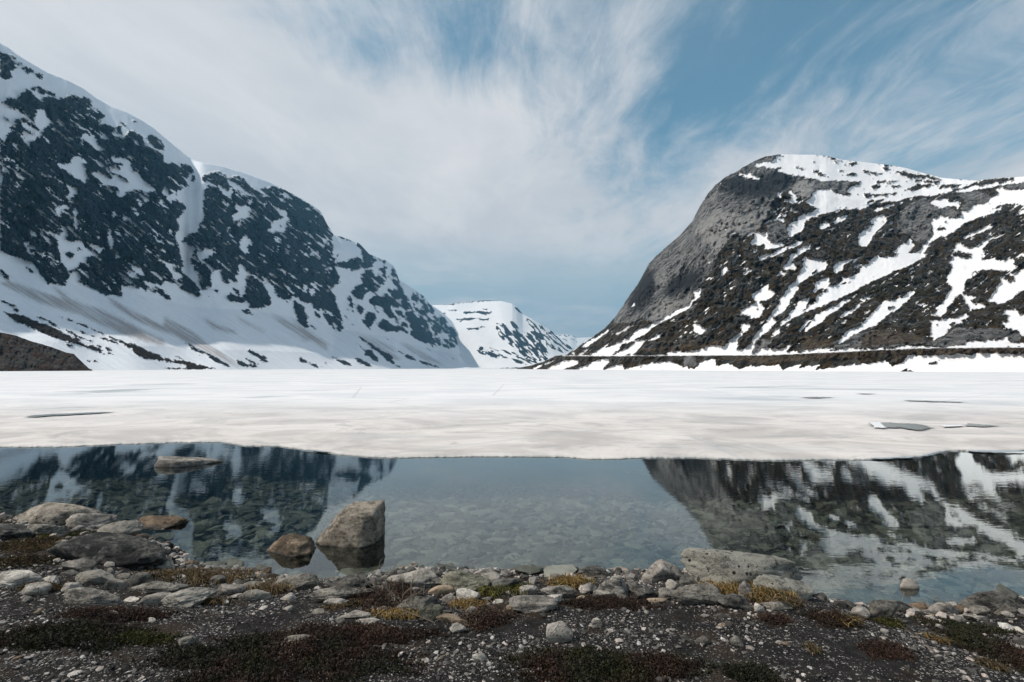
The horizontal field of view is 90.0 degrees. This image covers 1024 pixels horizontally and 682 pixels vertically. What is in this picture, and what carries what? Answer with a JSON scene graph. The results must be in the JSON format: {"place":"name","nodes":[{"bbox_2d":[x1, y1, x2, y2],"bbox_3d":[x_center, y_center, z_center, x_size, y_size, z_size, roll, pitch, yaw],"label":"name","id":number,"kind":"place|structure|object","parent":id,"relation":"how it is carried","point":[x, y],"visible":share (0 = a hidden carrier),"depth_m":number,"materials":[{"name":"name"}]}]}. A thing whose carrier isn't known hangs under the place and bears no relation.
{"place":"outdoors","nodes":[
{"label":"outdoors","id":0,"kind":"place"},
{"bbox_2d":[0,332,91,370],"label":"heath hillside","id":1,"kind":"structure","parent":0,"point":[17,353],"depth_m":419.87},
{"bbox_2d":[0,43,491,369],"bbox_3d":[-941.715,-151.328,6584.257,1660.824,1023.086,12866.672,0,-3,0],"label":"mountain","id":2,"kind":"structure","parent":0,"point":[128,241],"depth_m":1309.34,"materials":[{"name":"snow"}]},
{"bbox_2d":[432,300,572,367],"bbox_3d":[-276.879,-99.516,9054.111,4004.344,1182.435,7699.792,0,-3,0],"label":"valley head mountain","id":3,"kind":"structure","parent":0,"point":[495,334],"depth_m":7105.69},
{"bbox_2d":[0,466,1023,681],"bbox_3d":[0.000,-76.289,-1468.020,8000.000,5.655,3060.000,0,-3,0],"label":"ground","id":4,"kind":"structure","parent":0,"point":[845,550],"depth_m":6.43,"materials":[{"name":"gravel"}]},
{"bbox_2d":[0,523,36,539],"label":"rock","id":5,"kind":"object","parent":4,"relation":"on","point":[8,531],"visible":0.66,"depth_m":5.22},
{"bbox_2d":[0,570,41,587],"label":"rock","id":6,"kind":"object","parent":4,"relation":"on","point":[12,578],"visible":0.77,"depth_m":3.92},
{"bbox_2d":[0,552,68,569],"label":"moss cushion","id":7,"kind":"object","parent":4,"relation":"on","point":[22,559],"visible":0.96,"depth_m":4.45,"materials":[{"name":"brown plant"}]},
{"bbox_2d":[0,535,71,555],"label":"moss cushion","id":8,"kind":"object","parent":4,"relation":"on","point":[26,543],"visible":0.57,"depth_m":4.92,"materials":[{"name":"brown plant"}]},
{"bbox_2d":[20,582,51,595],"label":"rock","id":9,"kind":"object","parent":4,"relation":"on","point":[39,588],"visible":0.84,"depth_m":3.79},
{"bbox_2d":[11,579,62,596],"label":"heather clump","id":10,"kind":"object","parent":4,"relation":"on","point":[56,586],"visible":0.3,"depth_m":3.88,"materials":[{"name":"brown plant"}]},
{"bbox_2d":[27,524,70,535],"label":"rock","id":11,"kind":"object","parent":4,"relation":"on","point":[40,529],"visible":0.62,"depth_m":5.53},
{"bbox_2d":[13,502,101,525],"bbox_3d":[-5.629,2.155,6.294,1.014,0.356,0.533,0,-3,0],"label":"boulder","id":12,"kind":"object","parent":4,"relation":"on","point":[58,514],"visible":0.53,"depth_m":6.16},
{"bbox_2d":[61,582,82,591],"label":"rock","id":13,"kind":"object","parent":4,"relation":"on","point":[68,585],"visible":0.59,"depth_m":3.87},
{"bbox_2d":[60,558,97,571],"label":"rock","id":14,"kind":"object","parent":4,"relation":"on","point":[83,564],"visible":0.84,"depth_m":4.37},
{"bbox_2d":[0,616,159,656],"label":"heather mat","id":15,"kind":"object","parent":4,"relation":"on","point":[53,634],"visible":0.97,"depth_m":3.10,"materials":[{"name":"green plant"}]},
{"bbox_2d":[65,513,118,530],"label":"boulder","id":16,"kind":"object","parent":4,"relation":"on","point":[93,521],"visible":0.57,"depth_m":6.12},
{"bbox_2d":[63,587,122,604],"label":"rock","id":17,"kind":"object","parent":4,"relation":"on","point":[84,596],"visible":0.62,"depth_m":3.67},
{"bbox_2d":[75,569,116,583],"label":"rock","id":18,"kind":"object","parent":4,"relation":"on","point":[98,576],"visible":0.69,"depth_m":4.07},
{"bbox_2d":[45,532,167,567],"bbox_3d":[-3.739,1.985,4.734,1.025,0.352,0.397,0,-3,0],"label":"boulder","id":19,"kind":"object","parent":4,"relation":"on","point":[120,550],"visible":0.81,"depth_m":4.65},
{"bbox_2d":[104,579,126,589],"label":"rock","id":20,"kind":"object","parent":4,"relation":"on","point":[115,584],"visible":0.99,"depth_m":3.96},
{"bbox_2d":[40,603,197,623],"bbox_3d":[-2.687,1.846,3.473,1.030,0.106,0.310,0,-3,0],"label":"heather clump","id":21,"kind":"object","parent":4,"relation":"on","point":[123,613],"visible":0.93,"depth_m":3.45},
{"bbox_2d":[97,520,143,535],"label":"rock","id":22,"kind":"object","parent":4,"relation":"on","point":[132,527],"visible":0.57,"depth_m":5.71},
{"bbox_2d":[126,572,150,585],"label":"rock","id":23,"kind":"object","parent":4,"relation":"on","point":[138,578],"visible":0.69,"depth_m":4.12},
{"bbox_2d":[102,627,183,646],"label":"heather clump","id":24,"kind":"object","parent":4,"relation":"on","point":[132,637],"visible":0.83,"depth_m":3.13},
{"bbox_2d":[125,581,178,594],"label":"rock","id":25,"kind":"object","parent":4,"relation":"on","point":[151,587],"visible":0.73,"depth_m":3.95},
{"bbox_2d":[137,592,170,604],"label":"rock","id":26,"kind":"object","parent":4,"relation":"on","point":[155,598],"visible":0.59,"depth_m":3.69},
{"bbox_2d":[154,557,174,569],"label":"rock","id":27,"kind":"object","parent":4,"relation":"on","point":[169,562],"visible":0.38,"depth_m":4.80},
{"bbox_2d":[138,515,191,534],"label":"rock","id":28,"kind":"object","parent":4,"relation":"on","point":[153,524],"visible":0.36,"depth_m":6.86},
{"bbox_2d":[129,566,202,579],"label":"grass tuft","id":29,"kind":"object","parent":4,"relation":"on","point":[161,573],"visible":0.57,"depth_m":4.43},
{"bbox_2d":[178,635,196,645],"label":"rock","id":30,"kind":"object","parent":4,"relation":"on","point":[188,640],"visible":0.69,"depth_m":3.06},
{"bbox_2d":[160,587,217,607],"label":"rock","id":31,"kind":"object","parent":4,"relation":"on","point":[190,597],"visible":0.89,"depth_m":3.68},
{"bbox_2d":[154,456,226,496],"bbox_3d":[-7.201,3.053,11.232,1.618,1.008,0.976,-1,-3,17],"label":"rock","id":32,"kind":"object","parent":4,"relation":"on","point":[172,462],"visible":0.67,"depth_m":11.10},
{"bbox_2d":[156,566,263,586],"bbox_3d":[-2.646,2.124,4.581,0.916,0.343,1.033,2,-3,-27],"label":"grass tuft","id":33,"kind":"object","parent":4,"relation":"on","point":[193,577],"visible":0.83,"depth_m":4.47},
{"bbox_2d":[202,595,234,605],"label":"grass tuft","id":34,"kind":"object","parent":4,"relation":"on","point":[213,599],"visible":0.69,"depth_m":3.75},
{"bbox_2d":[216,584,245,595],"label":"rock","id":35,"kind":"object","parent":4,"relation":"on","point":[227,589],"visible":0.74,"depth_m":4.01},
{"bbox_2d":[238,589,271,600],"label":"rock","id":36,"kind":"object","parent":4,"relation":"on","point":[255,595],"visible":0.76,"depth_m":3.88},
{"bbox_2d":[235,576,296,597],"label":"grass tuft","id":37,"kind":"object","parent":4,"relation":"on","point":[271,587],"visible":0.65,"depth_m":4.12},
{"bbox_2d":[119,627,439,681],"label":"heather mat","id":38,"kind":"object","parent":4,"relation":"on","point":[297,663],"visible":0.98,"depth_m":2.82,"materials":[{"name":"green plant"}]},
{"bbox_2d":[263,534,316,573],"bbox_3d":[-2.537,2.492,5.887,0.637,0.536,0.473,0,-3,0],"label":"boulder","id":39,"kind":"object","parent":4,"relation":"on","point":[293,551],"visible":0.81,"depth_m":5.75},
{"bbox_2d":[283,634,308,644],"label":"rock","id":40,"kind":"object","parent":4,"relation":"on","point":[290,637],"visible":0.26,"depth_m":3.07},
{"bbox_2d":[274,573,320,590],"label":"rock","id":41,"kind":"object","parent":4,"relation":"on","point":[304,581],"visible":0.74,"depth_m":4.25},
{"bbox_2d":[273,619,331,637],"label":"heather clump","id":42,"kind":"object","parent":4,"relation":"on","point":[303,626],"visible":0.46,"depth_m":3.23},
{"bbox_2d":[323,598,348,605],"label":"rock","id":43,"kind":"object","parent":4,"relation":"on","point":[330,601],"visible":0.78,"depth_m":3.69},
{"bbox_2d":[308,587,376,599],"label":"rock","id":44,"kind":"object","parent":4,"relation":"on","point":[333,592],"visible":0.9,"depth_m":3.85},
{"bbox_2d":[318,598,367,611],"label":"grass tuft","id":45,"kind":"object","parent":4,"relation":"on","point":[335,606],"visible":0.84,"depth_m":3.65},
{"bbox_2d":[315,500,385,571],"bbox_3d":[-2.000,2.457,6.247,0.815,0.879,0.708,0,-3,0],"label":"boulder","id":46,"kind":"object","parent":4,"relation":"on","point":[352,535],"visible":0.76,"depth_m":6.06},
{"bbox_2d":[331,573,376,588],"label":"rock","id":47,"kind":"object","parent":4,"relation":"on","point":[351,581],"visible":0.41,"depth_m":4.04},
{"bbox_2d":[340,610,370,618],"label":"rock","id":48,"kind":"object","parent":4,"relation":"on","point":[357,614],"visible":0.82,"depth_m":3.40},
{"bbox_2d":[355,618,381,624],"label":"rock","id":49,"kind":"object","parent":4,"relation":"on","point":[364,621],"visible":0.59,"depth_m":3.29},
{"bbox_2d":[349,557,398,590],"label":"dead shrub","id":50,"kind":"object","parent":4,"relation":"on","point":[366,581],"visible":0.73,"depth_m":3.97,"materials":[{"name":"brown plant"}]},
{"bbox_2d":[292,620,470,651],"bbox_3d":[-0.829,1.796,3.138,1.152,0.140,0.449,0,-3,0],"label":"heather clump","id":51,"kind":"object","parent":4,"relation":"on","point":[386,634],"visible":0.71,"depth_m":3.12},
{"bbox_2d":[343,578,423,612],"bbox_3d":[-0.945,1.900,3.838,0.614,0.202,0.775,1,-3,-20],"label":"heather clump","id":52,"kind":"object","parent":4,"relation":"on","point":[373,596],"visible":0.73,"depth_m":3.76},
{"bbox_2d":[367,606,419,619],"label":"grass tuft","id":53,"kind":"object","parent":4,"relation":"on","point":[400,613],"visible":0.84,"depth_m":3.44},
{"bbox_2d":[365,572,427,609],"bbox_3d":[-0.831,1.785,3.689,0.429,0.260,0.562,0,-3,0],"label":"dead shrub","id":54,"kind":"object","parent":4,"relation":"on","point":[388,590],"visible":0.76,"depth_m":3.64,"materials":[{"name":"brown plant"}]},
{"bbox_2d":[386,568,441,587],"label":"rock","id":55,"kind":"object","parent":4,"relation":"on","point":[425,577],"visible":0.65,"depth_m":4.13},
{"bbox_2d":[396,596,441,611],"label":"rock","id":56,"kind":"object","parent":4,"relation":"on","point":[416,603],"visible":0.42,"depth_m":3.55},
{"bbox_2d":[418,603,442,621],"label":"rock","id":57,"kind":"object","parent":4,"relation":"on","point":[431,611],"visible":0.91,"depth_m":3.38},
{"bbox_2d":[428,585,453,593],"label":"rock","id":58,"kind":"object","parent":4,"relation":"on","point":[443,589],"visible":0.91,"depth_m":3.95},
{"bbox_2d":[436,613,460,621],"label":"rock","id":59,"kind":"object","parent":4,"relation":"on","point":[446,617],"visible":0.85,"depth_m":3.36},
{"bbox_2d":[440,594,456,603],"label":"rock","id":60,"kind":"object","parent":4,"relation":"on","point":[447,598],"visible":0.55,"depth_m":3.76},
{"bbox_2d":[450,622,467,632],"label":"rock","id":61,"kind":"object","parent":4,"relation":"on","point":[456,627],"visible":0.98,"depth_m":3.22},
{"bbox_2d":[441,570,489,591],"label":"boulder","id":62,"kind":"object","parent":4,"relation":"on","point":[457,579],"visible":0.59,"depth_m":4.03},
{"bbox_2d":[447,596,487,609],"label":"grass tuft","id":63,"kind":"object","parent":4,"relation":"on","point":[461,603],"visible":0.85,"depth_m":3.67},
{"bbox_2d":[456,588,479,599],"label":"rock","id":64,"kind":"object","parent":4,"relation":"on","point":[465,593],"visible":0.63,"depth_m":3.78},
{"bbox_2d":[450,603,521,632],"bbox_3d":[-0.200,1.835,3.424,0.500,0.115,0.385,2,-4,-35],"label":"heather clump","id":65,"kind":"object","parent":4,"relation":"on","point":[487,616],"visible":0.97,"depth_m":3.38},
{"bbox_2d":[475,569,500,580],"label":"rock","id":66,"kind":"object","parent":4,"relation":"on","point":[490,574],"visible":0.17,"depth_m":4.20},
{"bbox_2d":[476,584,508,599],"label":"grass tuft","id":67,"kind":"object","parent":4,"relation":"on","point":[491,591],"visible":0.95,"depth_m":3.87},
{"bbox_2d":[488,578,521,588],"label":"rock","id":68,"kind":"object","parent":4,"relation":"on","point":[509,581],"visible":0.45,"depth_m":4.02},
{"bbox_2d":[501,580,539,595],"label":"grass tuft","id":69,"kind":"object","parent":4,"relation":"on","point":[515,588],"visible":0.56,"depth_m":3.92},
{"bbox_2d":[518,585,538,594],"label":"rock","id":70,"kind":"object","parent":4,"relation":"on","point":[531,589],"visible":0.66,"depth_m":3.88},
{"bbox_2d":[508,595,558,612],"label":"rock","id":71,"kind":"object","parent":4,"relation":"on","point":[530,603],"visible":0.88,"depth_m":3.52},
{"bbox_2d":[540,585,576,597],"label":"rock","id":72,"kind":"object","parent":4,"relation":"on","point":[566,591],"visible":0.76,"depth_m":3.84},
{"bbox_2d":[546,621,572,642],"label":"rock","id":73,"kind":"object","parent":4,"relation":"on","point":[559,631],"visible":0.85,"depth_m":3.06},
{"bbox_2d":[537,571,598,589],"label":"grass tuft","id":74,"kind":"object","parent":4,"relation":"on","point":[573,582],"visible":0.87,"depth_m":4.16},
{"bbox_2d":[579,582,596,593],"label":"rock","id":75,"kind":"object","parent":4,"relation":"on","point":[587,588],"visible":0.86,"depth_m":3.94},
{"bbox_2d":[584,565,611,577],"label":"rock","id":76,"kind":"object","parent":4,"relation":"on","point":[598,571],"visible":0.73,"depth_m":4.49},
{"bbox_2d":[593,590,614,597],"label":"rock","id":77,"kind":"object","parent":4,"relation":"on","point":[601,592],"visible":0.51,"depth_m":3.85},
{"bbox_2d":[487,641,723,681],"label":"heather mat","id":78,"kind":"object","parent":4,"relation":"on","point":[634,665],"visible":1,"depth_m":2.75,"materials":[{"name":"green plant"}]},
{"bbox_2d":[597,575,628,598],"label":"rock","id":79,"kind":"object","parent":4,"relation":"on","point":[615,584],"visible":0.75,"depth_m":3.88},
{"bbox_2d":[557,593,673,610],"bbox_3d":[0.684,1.880,3.689,1.108,0.111,0.309,0,-3,0],"label":"heather clump","id":80,"kind":"object","parent":4,"relation":"on","point":[594,602],"visible":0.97,"depth_m":3.64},
{"bbox_2d":[629,585,658,598],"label":"rock","id":81,"kind":"object","parent":4,"relation":"on","point":[641,591],"visible":0.81,"depth_m":3.84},
{"bbox_2d":[642,559,683,582],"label":"rock","id":82,"kind":"object","parent":4,"relation":"on","point":[660,570],"visible":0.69,"depth_m":4.31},
{"bbox_2d":[658,587,672,598],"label":"rock","id":83,"kind":"object","parent":4,"relation":"on","point":[664,592],"visible":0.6,"depth_m":3.85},
{"bbox_2d":[678,573,697,585],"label":"rock","id":84,"kind":"object","parent":4,"relation":"on","point":[686,579],"visible":0.65,"depth_m":4.20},
{"bbox_2d":[672,582,724,604],"bbox_3d":[1.352,1.860,3.736,0.384,0.192,0.200,0,-3,0],"label":"boulder","id":85,"kind":"object","parent":4,"relation":"on","point":[707,593],"visible":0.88,"depth_m":3.67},
{"bbox_2d":[692,579,740,594],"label":"grass tuft","id":86,"kind":"object","parent":4,"relation":"on","point":[729,588],"visible":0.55,"depth_m":4.02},
{"bbox_2d":[717,593,753,609],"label":"rock","id":87,"kind":"object","parent":4,"relation":"on","point":[733,601],"visible":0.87,"depth_m":3.56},
{"bbox_2d":[730,636,743,646],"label":"rock","id":88,"kind":"object","parent":4,"relation":"on","point":[735,641],"visible":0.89,"depth_m":3.03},
{"bbox_2d":[680,548,802,586],"bbox_3d":[1.921,1.938,4.278,0.983,0.389,0.414,0,-3,0],"label":"boulder","id":89,"kind":"object","parent":4,"relation":"on","point":[715,565],"visible":0.66,"depth_m":4.18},
{"bbox_2d":[738,580,754,599],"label":"rock","id":90,"kind":"object","parent":4,"relation":"on","point":[744,585],"visible":0.5,"depth_m":3.79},
{"bbox_2d":[715,657,782,681],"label":"heather clump","id":91,"kind":"object","parent":4,"relation":"on","point":[750,671],"visible":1,"depth_m":2.65,"materials":[{"name":"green plant"}]},
{"bbox_2d":[734,580,799,607],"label":"grass tuft","id":92,"kind":"object","parent":4,"relation":"on","point":[757,595],"visible":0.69,"depth_m":3.76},
{"bbox_2d":[754,609,794,626],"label":"heather clump","id":93,"kind":"object","parent":4,"relation":"on","point":[773,619],"visible":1,"depth_m":3.40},
{"bbox_2d":[759,601,793,610],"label":"rock","id":94,"kind":"object","parent":4,"relation":"on","point":[781,605],"visible":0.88,"depth_m":3.57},
{"bbox_2d":[753,574,813,600],"bbox_3d":[2.078,1.905,3.907,0.432,0.233,0.204,0,-3,0],"label":"boulder","id":95,"kind":"object","parent":4,"relation":"on","point":[804,591],"visible":0.67,"depth_m":3.86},
{"bbox_2d":[761,592,815,610],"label":"grass tuft","id":96,"kind":"object","parent":4,"relation":"on","point":[793,603],"visible":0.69,"depth_m":3.63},
{"bbox_2d":[800,640,827,654],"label":"grass tuft","id":97,"kind":"object","parent":4,"relation":"on","point":[808,646],"visible":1,"depth_m":2.97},
{"bbox_2d":[796,605,869,629],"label":"heather clump","id":98,"kind":"object","parent":4,"relation":"on","point":[826,618],"visible":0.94,"depth_m":3.40,"materials":[{"name":"brown plant"}]},
{"bbox_2d":[825,611,871,626],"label":"grass tuft","id":99,"kind":"object","parent":4,"relation":"on","point":[854,618],"visible":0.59,"depth_m":3.40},
{"bbox_2d":[851,605,871,618],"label":"rock","id":100,"kind":"object","parent":4,"relation":"on","point":[861,611],"visible":0.81,"depth_m":3.52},
{"bbox_2d":[867,599,898,619],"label":"rock","id":101,"kind":"object","parent":4,"relation":"on","point":[880,608],"visible":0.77,"depth_m":3.51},
{"bbox_2d":[857,638,919,661],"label":"heather clump","id":102,"kind":"object","parent":4,"relation":"on","point":[889,649],"visible":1,"depth_m":2.97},
{"bbox_2d":[873,616,906,628],"bbox_3d":[2.556,1.907,3.483,0.208,0.096,0.219,-2,-4,38],"label":"moss cushion","id":103,"kind":"object","parent":4,"relation":"on","point":[889,622],"visible":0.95,"depth_m":3.43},
{"bbox_2d":[893,601,911,613],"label":"rock","id":104,"kind":"object","parent":4,"relation":"on","point":[903,607],"visible":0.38,"depth_m":4.05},
{"bbox_2d":[897,577,919,600],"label":"rock","id":105,"kind":"object","parent":4,"relation":"on","point":[908,587],"visible":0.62,"depth_m":4.88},
{"bbox_2d":[915,631,957,645],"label":"grass tuft","id":106,"kind":"object","parent":4,"relation":"on","point":[937,639],"visible":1,"depth_m":3.21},
{"bbox_2d":[927,602,958,613],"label":"rock","id":107,"kind":"object","parent":4,"relation":"on","point":[939,606],"visible":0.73,"depth_m":4.04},
{"bbox_2d":[904,614,1020,639],"bbox_3d":[3.111,1.991,3.574,0.622,0.172,0.566,0,-3,0],"label":"heather clump","id":108,"kind":"object","parent":4,"relation":"on","point":[949,623],"visible":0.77,"depth_m":3.52,"materials":[{"name":"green plant"}]},
{"bbox_2d":[912,618,1023,673],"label":"heather mat","id":109,"kind":"object","parent":4,"relation":"on","point":[1007,652],"visible":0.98,"depth_m":3.10,"materials":[{"name":"brown plant"}]},
{"bbox_2d":[968,605,989,614],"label":"rock","id":110,"kind":"object","parent":4,"relation":"on","point":[979,610],"visible":0.86,"depth_m":4.00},
{"bbox_2d":[959,590,1023,613],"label":"boulder","id":111,"kind":"object","parent":4,"relation":"on","point":[993,601],"visible":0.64,"depth_m":4.04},
{"bbox_2d":[967,654,1022,673],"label":"grass tuft","id":112,"kind":"object","parent":4,"relation":"on","point":[990,664],"visible":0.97,"depth_m":2.86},
{"bbox_2d":[994,603,1017,614],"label":"rock","id":113,"kind":"object","parent":4,"relation":"on","point":[1006,607],"visible":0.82,"depth_m":3.95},
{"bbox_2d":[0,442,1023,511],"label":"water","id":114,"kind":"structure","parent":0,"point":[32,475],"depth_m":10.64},
{"bbox_2d":[0,368,1023,460],"bbox_3d":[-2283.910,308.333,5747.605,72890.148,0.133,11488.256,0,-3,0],"label":"ice sheet","id":115,"kind":"object","parent":114,"relation":"on","point":[578,414],"visible":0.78,"depth_m":24.12,"materials":[{"name":"ice"}]},
{"bbox_2d":[26,412,108,416],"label":"melt pool","id":116,"kind":"structure","parent":115,"relation":"on","point":[64,414],"depth_m":22.16,"materials":[{"name":"liquid"}]},
{"bbox_2d":[871,422,934,429],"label":"melt pool","id":117,"kind":"structure","parent":115,"relation":"on","point":[907,426],"depth_m":17.90,"materials":[{"name":"liquid"}]},
{"bbox_2d":[0,0,1023,337],"label":"sky","id":118,"kind":"structure","parent":0,"point":[537,157],"materials":[{"name":"blue"}]},
{"bbox_2d":[557,334,591,348],"bbox_3d":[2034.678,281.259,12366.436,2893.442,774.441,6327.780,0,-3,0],"label":"mountain","id":119,"kind":"structure","parent":0,"point":[573,342],"depth_m":11234.64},
{"bbox_2d":[517,154,1023,371],"bbox_3d":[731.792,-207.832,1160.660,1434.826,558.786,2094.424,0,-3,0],"label":"mountain","id":120,"kind":"structure","parent":0,"point":[761,264],"depth_m":673.25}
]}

